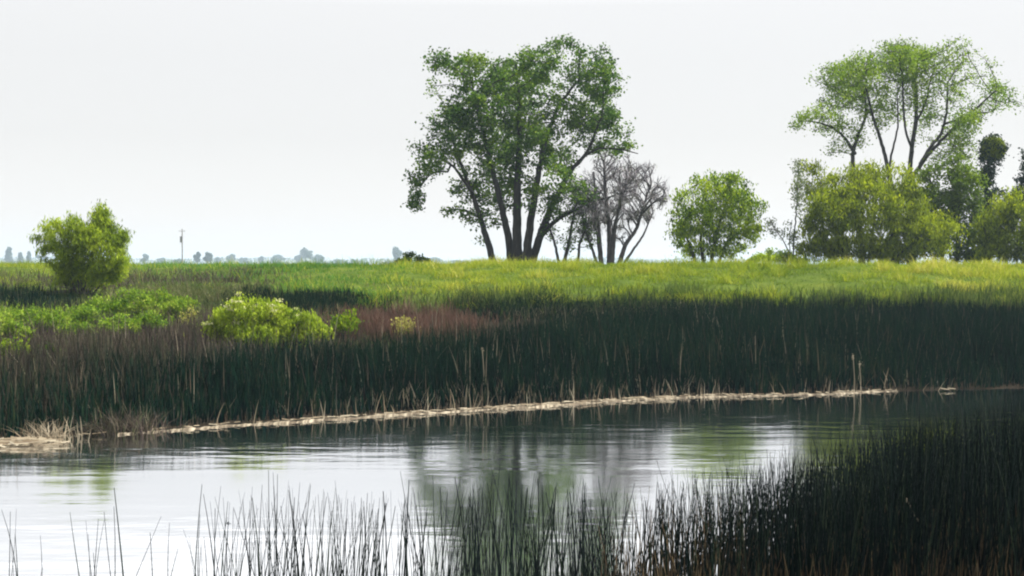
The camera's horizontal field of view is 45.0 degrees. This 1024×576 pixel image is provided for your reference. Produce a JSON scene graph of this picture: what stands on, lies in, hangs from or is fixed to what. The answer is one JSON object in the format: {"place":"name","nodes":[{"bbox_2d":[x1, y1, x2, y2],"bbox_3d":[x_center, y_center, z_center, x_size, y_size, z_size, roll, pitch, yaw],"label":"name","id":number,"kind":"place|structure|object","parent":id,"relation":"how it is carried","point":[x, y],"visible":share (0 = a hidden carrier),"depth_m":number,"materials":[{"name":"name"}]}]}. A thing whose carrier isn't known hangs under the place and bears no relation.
{"place":"outdoors","nodes":[
{"label":"outdoors","id":0,"kind":"place"},
{"bbox_2d":[0,268,504,354],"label":"mixed grass","id":1,"kind":"structure","parent":0,"point":[275,297],"depth_m":52.03,"materials":[{"name":"plant"}]},
{"bbox_2d":[0,388,1022,575],"bbox_3d":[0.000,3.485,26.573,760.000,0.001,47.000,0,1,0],"label":"water","id":2,"kind":"structure","parent":0,"point":[46,491],"depth_m":23.72,"materials":[{"name":"liquid"}]},
{"bbox_2d":[0,435,69,447],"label":"reed debris","id":3,"kind":"object","parent":2,"relation":"on","point":[25,441],"visible":0.99,"depth_m":27.11,"materials":[{"name":"plant"}]},
{"bbox_2d":[1,418,90,440],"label":"reed clump","id":4,"kind":"object","parent":2,"relation":"on","point":[43,432],"visible":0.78,"depth_m":28.21,"materials":[{"name":"plant"}]},
{"bbox_2d":[70,415,140,435],"bbox_3d":[-9.538,3.231,29.075,2.104,0.510,1.338,0,1,-20],"label":"reed clump","id":5,"kind":"object","parent":2,"relation":"on","point":[108,431],"visible":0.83,"depth_m":29.00,"materials":[{"name":"plant"}]},
{"bbox_2d":[114,488,123,575],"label":"reed","id":6,"kind":"object","parent":2,"relation":"in","point":[119,538],"visible":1,"depth_m":12.46,"materials":[{"name":"plant"}]},
{"bbox_2d":[52,401,192,436],"bbox_3d":[-9.137,3.094,29.221,3.657,0.779,2.719,0,1,0],"label":"reed clump","id":7,"kind":"object","parent":2,"relation":"on","point":[138,426],"visible":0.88,"depth_m":29.26,"materials":[{"name":"plant"}]},
{"bbox_2d":[194,487,201,575],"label":"reed","id":8,"kind":"object","parent":2,"relation":"in","point":[197,536],"visible":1,"depth_m":12.94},
{"bbox_2d":[203,494,213,568],"bbox_3d":[-3.520,3.272,14.566,0.206,1.696,0.092,0,1,17],"label":"reed","id":9,"kind":"object","parent":2,"relation":"in","point":[210,536],"visible":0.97,"depth_m":14.60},
{"bbox_2d":[252,498,260,575],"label":"reed","id":10,"kind":"object","parent":2,"relation":"in","point":[257,541],"visible":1,"depth_m":11.71,"materials":[{"name":"plant"}]},
{"bbox_2d":[268,470,269,575],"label":"reed","id":11,"kind":"object","parent":2,"relation":"in","point":[269,524],"visible":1,"depth_m":12.60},
{"bbox_2d":[276,474,277,564],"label":"reed","id":12,"kind":"object","parent":2,"relation":"in","point":[276,521],"visible":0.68,"depth_m":14.61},
{"bbox_2d":[281,509,289,575],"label":"reed","id":13,"kind":"object","parent":2,"relation":"in","point":[285,545],"visible":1,"depth_m":11.91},
{"bbox_2d":[290,497,294,575],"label":"reed","id":14,"kind":"object","parent":2,"relation":"in","point":[292,542],"visible":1,"depth_m":12.12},
{"bbox_2d":[315,497,326,575],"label":"reed","id":15,"kind":"object","parent":2,"relation":"in","point":[320,538],"visible":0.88,"depth_m":11.95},
{"bbox_2d":[189,481,483,575],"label":"reed bed","id":16,"kind":"object","parent":2,"relation":"in","point":[338,568],"visible":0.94,"depth_m":12.16,"materials":[{"name":"plant"}]},
{"bbox_2d":[361,510,363,575],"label":"reed","id":17,"kind":"object","parent":2,"relation":"in","point":[362,544],"visible":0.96,"depth_m":12.75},
{"bbox_2d":[383,491,386,575],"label":"reed","id":18,"kind":"object","parent":2,"relation":"in","point":[385,535],"visible":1,"depth_m":11.53,"materials":[{"name":"plant"}]},
{"bbox_2d":[399,500,404,565],"bbox_3d":[-1.194,3.195,13.290,0.092,1.899,0.050,1,1,35],"label":"reed","id":19,"kind":"object","parent":2,"relation":"in","point":[401,537],"visible":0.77,"depth_m":13.30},
{"bbox_2d":[406,484,408,575],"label":"reed","id":20,"kind":"object","parent":2,"relation":"in","point":[407,517],"visible":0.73,"depth_m":12.77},
{"bbox_2d":[412,487,422,571],"bbox_3d":[-1.153,3.281,15.173,0.046,1.651,0.221,-1,1,-32],"label":"reed","id":21,"kind":"object","parent":2,"relation":"in","point":[420,536],"visible":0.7,"depth_m":15.15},
{"bbox_2d":[420,510,426,575],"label":"reed","id":22,"kind":"object","parent":2,"relation":"in","point":[422,544],"visible":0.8,"depth_m":11.19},
{"bbox_2d":[440,487,443,575],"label":"reed","id":23,"kind":"object","parent":2,"relation":"in","point":[441,531],"visible":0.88,"depth_m":12.28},
{"bbox_2d":[440,492,447,575],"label":"reed","id":24,"kind":"object","parent":2,"relation":"in","point":[444,540],"visible":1,"depth_m":11.11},
{"bbox_2d":[455,480,467,574],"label":"reed","id":25,"kind":"object","parent":2,"relation":"in","point":[462,528],"visible":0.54,"depth_m":13.57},
{"bbox_2d":[462,504,465,575],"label":"reed","id":26,"kind":"object","parent":2,"relation":"in","point":[464,542],"visible":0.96,"depth_m":11.81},
{"bbox_2d":[463,500,469,575],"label":"reed","id":27,"kind":"object","parent":2,"relation":"in","point":[466,541],"visible":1,"depth_m":11.73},
{"bbox_2d":[472,504,472,575],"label":"reed","id":28,"kind":"object","parent":2,"relation":"in","point":[472,539],"visible":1,"depth_m":11.27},
{"bbox_2d":[475,514,480,575],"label":"reed","id":29,"kind":"object","parent":2,"relation":"in","point":[478,549],"visible":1,"depth_m":11.40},
{"bbox_2d":[27,388,953,436],"bbox_3d":[0.677,3.265,34.047,28.283,0.083,2.155,0,1,-24],"label":"loose straw","id":30,"kind":"object","parent":2,"relation":"on","point":[501,406],"visible":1,"depth_m":34.41,"materials":[{"name":"plant"}]},
{"bbox_2d":[505,482,508,575],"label":"reed","id":31,"kind":"object","parent":2,"relation":"in","point":[506,538],"visible":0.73,"depth_m":12.56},
{"bbox_2d":[118,390,897,434],"bbox_3d":[1.141,3.316,34.492,23.508,0.070,1.636,-1,1,-25],"label":"reed debris","id":32,"kind":"object","parent":2,"relation":"on","point":[352,418],"visible":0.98,"depth_m":33.86,"materials":[{"name":"plant"}]},
{"bbox_2d":[508,492,514,575],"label":"reed","id":33,"kind":"object","parent":2,"relation":"in","point":[511,538],"visible":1,"depth_m":10.93,"materials":[{"name":"plant"}]},
{"bbox_2d":[0,290,1023,437],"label":"tule belt","id":34,"kind":"object","parent":2,"relation":"on","point":[1008,356],"visible":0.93,"depth_m":38.54,"materials":[{"name":"plant"}]},
{"bbox_2d":[0,290,1023,437],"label":"brown reeds","id":35,"kind":"object","parent":2,"relation":"on","point":[21,358],"visible":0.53,"depth_m":35.76,"materials":[{"name":"plant"}]},
{"bbox_2d":[516,494,516,575],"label":"reed","id":36,"kind":"object","parent":2,"relation":"in","point":[516,535],"visible":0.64,"depth_m":12.23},
{"bbox_2d":[519,488,527,575],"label":"reed","id":37,"kind":"object","parent":2,"relation":"in","point":[523,531],"visible":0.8,"depth_m":11.89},
{"bbox_2d":[522,473,534,573],"bbox_3d":[0.155,3.113,14.121,0.222,2.028,0.022,0,1,16],"label":"reed","id":38,"kind":"object","parent":2,"relation":"in","point":[528,523],"visible":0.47,"depth_m":14.10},
{"bbox_2d":[533,510,536,575],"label":"reed","id":39,"kind":"object","parent":2,"relation":"in","point":[534,543],"visible":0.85,"depth_m":11.43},
{"bbox_2d":[537,485,539,575],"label":"reed","id":40,"kind":"object","parent":2,"relation":"in","point":[538,526],"visible":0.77,"depth_m":12.56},
{"bbox_2d":[539,487,555,575],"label":"reed","id":41,"kind":"object","parent":2,"relation":"in","point":[546,537],"visible":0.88,"depth_m":11.64,"materials":[{"name":"plant"}]},
{"bbox_2d":[546,493,562,574],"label":"reed","id":42,"kind":"object","parent":2,"relation":"in","point":[554,534],"visible":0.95,"depth_m":11.34,"materials":[{"name":"plant"}]},
{"bbox_2d":[568,514,571,575],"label":"reed","id":43,"kind":"object","parent":2,"relation":"in","point":[569,544],"visible":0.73,"depth_m":13.11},
{"bbox_2d":[400,466,740,575],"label":"reed bed","id":44,"kind":"object","parent":2,"relation":"in","point":[510,570],"visible":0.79,"depth_m":12.13,"materials":[{"name":"plant"}]},
{"bbox_2d":[570,495,576,575],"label":"reed","id":45,"kind":"object","parent":2,"relation":"in","point":[573,540],"visible":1,"depth_m":12.08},
{"bbox_2d":[582,487,583,575],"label":"reed","id":46,"kind":"object","parent":2,"relation":"in","point":[582,537],"visible":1,"depth_m":11.34,"materials":[{"name":"plant"}]},
{"bbox_2d":[583,522,589,575],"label":"reed","id":47,"kind":"object","parent":2,"relation":"in","point":[586,551],"visible":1,"depth_m":11.44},
{"bbox_2d":[583,481,590,575],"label":"reed","id":48,"kind":"object","parent":2,"relation":"in","point":[587,531],"visible":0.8,"depth_m":12.07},
{"bbox_2d":[590,498,593,575],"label":"reed","id":49,"kind":"object","parent":2,"relation":"in","point":[592,540],"visible":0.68,"depth_m":12.24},
{"bbox_2d":[592,493,616,575],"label":"reed","id":50,"kind":"object","parent":2,"relation":"in","point":[602,537],"visible":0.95,"depth_m":10.96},
{"bbox_2d":[613,483,634,575],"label":"reed","id":51,"kind":"object","parent":2,"relation":"in","point":[623,531],"visible":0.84,"depth_m":11.53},
{"bbox_2d":[632,511,633,575],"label":"reed","id":52,"kind":"object","parent":2,"relation":"in","point":[632,544],"visible":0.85,"depth_m":11.57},
{"bbox_2d":[645,500,651,575],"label":"reed","id":53,"kind":"object","parent":2,"relation":"in","point":[648,542],"visible":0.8,"depth_m":11.48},
{"bbox_2d":[659,494,661,564],"bbox_3d":[1.428,3.031,11.710,0.025,2.286,0.251,0,1,20],"label":"reed","id":54,"kind":"object","parent":2,"relation":"in","point":[660,530],"visible":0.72,"depth_m":11.63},
{"bbox_2d":[676,493,682,570],"bbox_3d":[1.581,3.064,11.809,0.079,2.217,0.059,0,1,-18],"label":"reed","id":55,"kind":"object","parent":2,"relation":"in","point":[678,536],"visible":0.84,"depth_m":11.77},
{"bbox_2d":[593,368,1023,575],"bbox_3d":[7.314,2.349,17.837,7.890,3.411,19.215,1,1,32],"label":"reed bed","id":56,"kind":"object","parent":2,"relation":"in","point":[1005,473],"visible":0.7,"depth_m":11.37,"materials":[{"name":"plant"}]},
{"bbox_2d":[0,266,1023,439],"bbox_3d":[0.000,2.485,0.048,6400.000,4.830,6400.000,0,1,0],"label":"ground","id":57,"kind":"structure","parent":0,"point":[624,281],"depth_m":56.51,"materials":[{"name":"plant"}]},
{"bbox_2d":[0,311,13,330],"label":"leafy weed","id":58,"kind":"object","parent":57,"relation":"on","point":[2,319],"visible":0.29,"depth_m":44.66,"materials":[{"name":"green plant"}]},
{"bbox_2d":[4,247,15,262],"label":"distant tree","id":59,"kind":"object","parent":57,"relation":"on","point":[8,255],"visible":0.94,"depth_m":1365.45,"materials":[{"name":"grey plant"}]},
{"bbox_2d":[0,335,30,359],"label":"leafy weed","id":60,"kind":"object","parent":57,"relation":"on","point":[4,344],"visible":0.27,"depth_m":37.19,"materials":[{"name":"green plant"}]},
{"bbox_2d":[0,317,36,338],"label":"leafy weed","id":61,"kind":"object","parent":57,"relation":"on","point":[10,324],"visible":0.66,"depth_m":42.59,"materials":[{"name":"green plant"}]},
{"bbox_2d":[1,303,39,326],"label":"leafy weed","id":62,"kind":"object","parent":57,"relation":"on","point":[20,315],"visible":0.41,"depth_m":45.83,"materials":[{"name":"green plant"}]},
{"bbox_2d":[29,308,76,331],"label":"leafy weed","id":63,"kind":"object","parent":57,"relation":"on","point":[46,316],"visible":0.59,"depth_m":44.60,"materials":[{"name":"green plant"}]},
{"bbox_2d":[0,281,113,312],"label":"dark rushes","id":64,"kind":"object","parent":57,"relation":"on","point":[10,293],"visible":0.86,"depth_m":55.16,"materials":[{"name":"plant"}]},
{"bbox_2d":[54,318,98,335],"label":"leafy weed","id":65,"kind":"object","parent":57,"relation":"on","point":[76,329],"visible":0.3,"depth_m":42.40,"materials":[{"name":"green plant"}]},
{"bbox_2d":[29,199,136,293],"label":"willow shrub","id":66,"kind":"object","parent":57,"relation":"on","point":[102,235],"visible":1,"depth_m":58.07,"materials":[{"name":"green plant"}]},
{"bbox_2d":[66,303,105,323],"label":"leafy weed","id":67,"kind":"object","parent":57,"relation":"on","point":[79,312],"visible":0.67,"depth_m":46.46,"materials":[{"name":"green plant"}]},
{"bbox_2d":[79,293,129,319],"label":"leafy weed","id":68,"kind":"object","parent":57,"relation":"on","point":[102,304],"visible":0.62,"depth_m":48.39,"materials":[{"name":"green plant"}]},
{"bbox_2d":[0,295,233,332],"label":"green weeds","id":69,"kind":"object","parent":57,"relation":"on","point":[85,301],"visible":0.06,"depth_m":50.85,"materials":[{"name":"plant"}]},
{"bbox_2d":[94,311,141,334],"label":"leafy weed","id":70,"kind":"object","parent":57,"relation":"on","point":[106,323],"visible":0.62,"depth_m":43.83,"materials":[{"name":"green plant"}]},
{"bbox_2d":[106,285,157,316],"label":"leafy weed","id":71,"kind":"object","parent":57,"relation":"on","point":[133,294],"visible":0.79,"depth_m":49.01,"materials":[{"name":"green plant"}]},
{"bbox_2d":[140,253,148,262],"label":"distant tree","id":72,"kind":"object","parent":57,"relation":"on","point":[144,255],"visible":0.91,"depth_m":1437.40,"materials":[{"name":"grey plant"}]},
{"bbox_2d":[0,290,296,370],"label":"dry weeds","id":73,"kind":"object","parent":57,"relation":"on","point":[143,332],"visible":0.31,"depth_m":41.43,"materials":[{"name":"plant"}]},
{"bbox_2d":[131,307,168,333],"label":"leafy weed","id":74,"kind":"object","parent":57,"relation":"on","point":[150,318],"visible":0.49,"depth_m":44.96,"materials":[{"name":"green plant"}]},
{"bbox_2d":[0,262,316,295],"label":"purple brush","id":75,"kind":"object","parent":57,"relation":"on","point":[135,279],"visible":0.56,"depth_m":63.13,"materials":[{"name":"plant"}]},
{"bbox_2d":[137,286,184,309],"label":"leafy weed","id":76,"kind":"object","parent":57,"relation":"on","point":[161,296],"visible":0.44,"depth_m":50.03,"materials":[{"name":"green plant"}]},
{"bbox_2d":[159,295,200,316],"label":"leafy weed","id":77,"kind":"object","parent":57,"relation":"on","point":[177,304],"visible":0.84,"depth_m":47.84,"materials":[{"name":"green plant"}]},
{"bbox_2d":[179,304,197,323],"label":"weed plant","id":78,"kind":"object","parent":57,"relation":"on","point":[188,314],"visible":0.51,"depth_m":46.02,"materials":[{"name":"green plant"}]},
{"bbox_2d":[74,274,314,317],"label":"green weeds","id":79,"kind":"object","parent":57,"relation":"on","point":[199,294],"visible":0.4,"depth_m":54.01,"materials":[{"name":"green plant"}]},
{"bbox_2d":[193,251,200,263],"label":"distant tree","id":80,"kind":"object","parent":57,"relation":"on","point":[196,257],"visible":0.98,"depth_m":1114.22,"materials":[{"name":"grey plant"}]},
{"bbox_2d":[203,252,212,262],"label":"distant tree","id":81,"kind":"object","parent":57,"relation":"on","point":[208,257],"visible":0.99,"depth_m":1113.61,"materials":[{"name":"grey plant"}]},
{"bbox_2d":[225,254,235,262],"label":"distant tree","id":82,"kind":"object","parent":57,"relation":"on","point":[229,257],"visible":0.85,"depth_m":1527.54,"materials":[{"name":"grey plant"}]},
{"bbox_2d":[201,291,333,348],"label":"flowering shrub","id":83,"kind":"object","parent":57,"relation":"on","point":[273,316],"visible":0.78,"depth_m":41.40,"materials":[{"name":"green plant"}]},
{"bbox_2d":[271,254,285,262],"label":"distant tree","id":84,"kind":"object","parent":57,"relation":"on","point":[277,257],"visible":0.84,"depth_m":1616.34,"materials":[{"name":"grey plant"}]},
{"bbox_2d":[116,255,445,307],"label":"lush grass","id":85,"kind":"structure","parent":57,"relation":"on","point":[310,265],"depth_m":64.58,"materials":[{"name":"plant"}]},
{"bbox_2d":[176,280,413,315],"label":"dark rushes","id":86,"kind":"object","parent":57,"relation":"on","point":[315,298],"visible":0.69,"depth_m":51.02,"materials":[{"name":"plant"}]},
{"bbox_2d":[299,247,312,259],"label":"distant tree","id":87,"kind":"object","parent":57,"relation":"on","point":[308,254],"visible":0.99,"depth_m":1474.53,"materials":[{"name":"grey plant"}]},
{"bbox_2d":[311,254,324,261],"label":"distant tree","id":88,"kind":"object","parent":57,"relation":"on","point":[319,257],"visible":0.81,"depth_m":1542.97,"materials":[{"name":"grey plant"}]},
{"bbox_2d":[327,308,364,335],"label":"leafy weed","id":89,"kind":"object","parent":57,"relation":"on","point":[342,319],"visible":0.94,"depth_m":44.36,"materials":[{"name":"green plant"}]},
{"bbox_2d":[392,247,401,258],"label":"distant tree","id":90,"kind":"object","parent":57,"relation":"on","point":[395,251],"visible":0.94,"depth_m":1398.89,"materials":[{"name":"grey plant"}]},
{"bbox_2d":[391,315,420,335],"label":"weed plant","id":91,"kind":"object","parent":57,"relation":"on","point":[404,321],"visible":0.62,"depth_m":43.94,"materials":[{"name":"green plant"}]},
{"bbox_2d":[298,293,523,346],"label":"dock weeds","id":92,"kind":"object","parent":57,"relation":"on","point":[384,321],"visible":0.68,"depth_m":46.09,"materials":[{"name":"plant"}]},
{"bbox_2d":[395,250,430,263],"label":"bush","id":93,"kind":"object","parent":57,"relation":"on","point":[422,258],"visible":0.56,"depth_m":71.88,"materials":[{"name":"green plant"}]},
{"bbox_2d":[0,303,879,408],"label":"dead reeds","id":94,"kind":"object","parent":57,"relation":"on","point":[357,357],"visible":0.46,"depth_m":38.87,"materials":[{"name":"plant"}]},
{"bbox_2d":[70,368,942,431],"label":"dead reeds","id":95,"kind":"object","parent":57,"relation":"on","point":[573,395],"visible":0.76,"depth_m":34.63,"materials":[{"name":"plant"}]},
{"bbox_2d":[0,256,1021,264],"bbox_3d":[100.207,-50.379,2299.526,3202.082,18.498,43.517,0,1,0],"label":"distant wood","id":96,"kind":"object","parent":57,"relation":"on","point":[292,259],"visible":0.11,"depth_m":2294.81,"materials":[{"name":"plant"}]},
{"bbox_2d":[0,252,1023,309],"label":"levee grass","id":97,"kind":"structure","parent":57,"relation":"on","point":[985,268],"depth_m":60.23,"materials":[{"name":"plant"}]},
{"bbox_2d":[400,32,642,261],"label":"cottonwood tree","id":98,"kind":"object","parent":57,"relation":"on","point":[457,116],"visible":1,"depth_m":79.10,"materials":[{"name":"green plant"}]},
{"bbox_2d":[537,180,601,262],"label":"sparse tree","id":99,"kind":"object","parent":57,"relation":"on","point":[568,242],"visible":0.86,"depth_m":78.65,"materials":[{"name":"grey plant"}]},
{"bbox_2d":[418,286,727,325],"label":"dark rushes","id":100,"kind":"object","parent":57,"relation":"on","point":[517,309],"visible":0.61,"depth_m":50.14,"materials":[{"name":"plant"}]},
{"bbox_2d":[471,299,720,319],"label":"straw grass","id":101,"kind":"structure","parent":57,"relation":"on","point":[577,309],"depth_m":49.72,"materials":[{"name":"plant"}]},
{"bbox_2d":[568,144,675,264],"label":"bare tree","id":102,"kind":"object","parent":57,"relation":"on","point":[613,211],"visible":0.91,"depth_m":79.34,"materials":[{"name":"grey plant"}]},
{"bbox_2d":[384,274,1023,318],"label":"rough grass","id":103,"kind":"structure","parent":57,"relation":"on","point":[956,292],"depth_m":53.20,"materials":[{"name":"plant"}]},
{"bbox_2d":[664,168,769,262],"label":"round bush","id":104,"kind":"object","parent":57,"relation":"on","point":[684,229],"visible":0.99,"depth_m":76.93,"materials":[{"name":"green plant"}]},
{"bbox_2d":[744,247,810,264],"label":"bush","id":105,"kind":"object","parent":57,"relation":"on","point":[769,254],"visible":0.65,"depth_m":73.81,"materials":[{"name":"green plant"}]},
{"bbox_2d":[763,158,809,254],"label":"bare sapling","id":106,"kind":"object","parent":57,"relation":"on","point":[797,198],"visible":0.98,"depth_m":76.67,"materials":[{"name":"grey plant"}]},
{"bbox_2d":[786,158,969,264],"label":"willow bush","id":107,"kind":"object","parent":57,"relation":"on","point":[835,204],"visible":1,"depth_m":75.59,"materials":[{"name":"green plant"}]},
{"bbox_2d":[785,34,1023,263],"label":"tall poplar","id":108,"kind":"object","parent":57,"relation":"on","point":[901,58],"visible":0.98,"depth_m":85.42,"materials":[{"name":"green plant"}]},
{"bbox_2d":[911,148,997,263],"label":"leafy tree","id":109,"kind":"object","parent":57,"relation":"on","point":[956,200],"visible":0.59,"depth_m":80.00,"materials":[{"name":"green plant"}]},
{"bbox_2d":[969,132,1011,261],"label":"vine covered tree","id":110,"kind":"object","parent":57,"relation":"on","point":[993,148],"visible":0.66,"depth_m":82.42,"materials":[{"name":"green plant"}]},
{"bbox_2d":[964,184,1023,263],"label":"willow bush","id":111,"kind":"object","parent":57,"relation":"on","point":[1007,212],"visible":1,"depth_m":75.30,"materials":[{"name":"green plant"}]},
{"bbox_2d":[1011,147,1023,221],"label":"vine covered tree","id":112,"kind":"object","parent":57,"relation":"on","point":[1020,179],"visible":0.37,"depth_m":81.82,"materials":[{"name":"green plant"}]},
{"bbox_2d":[0,0,1023,264],"label":"sky","id":113,"kind":"structure","parent":0,"point":[252,129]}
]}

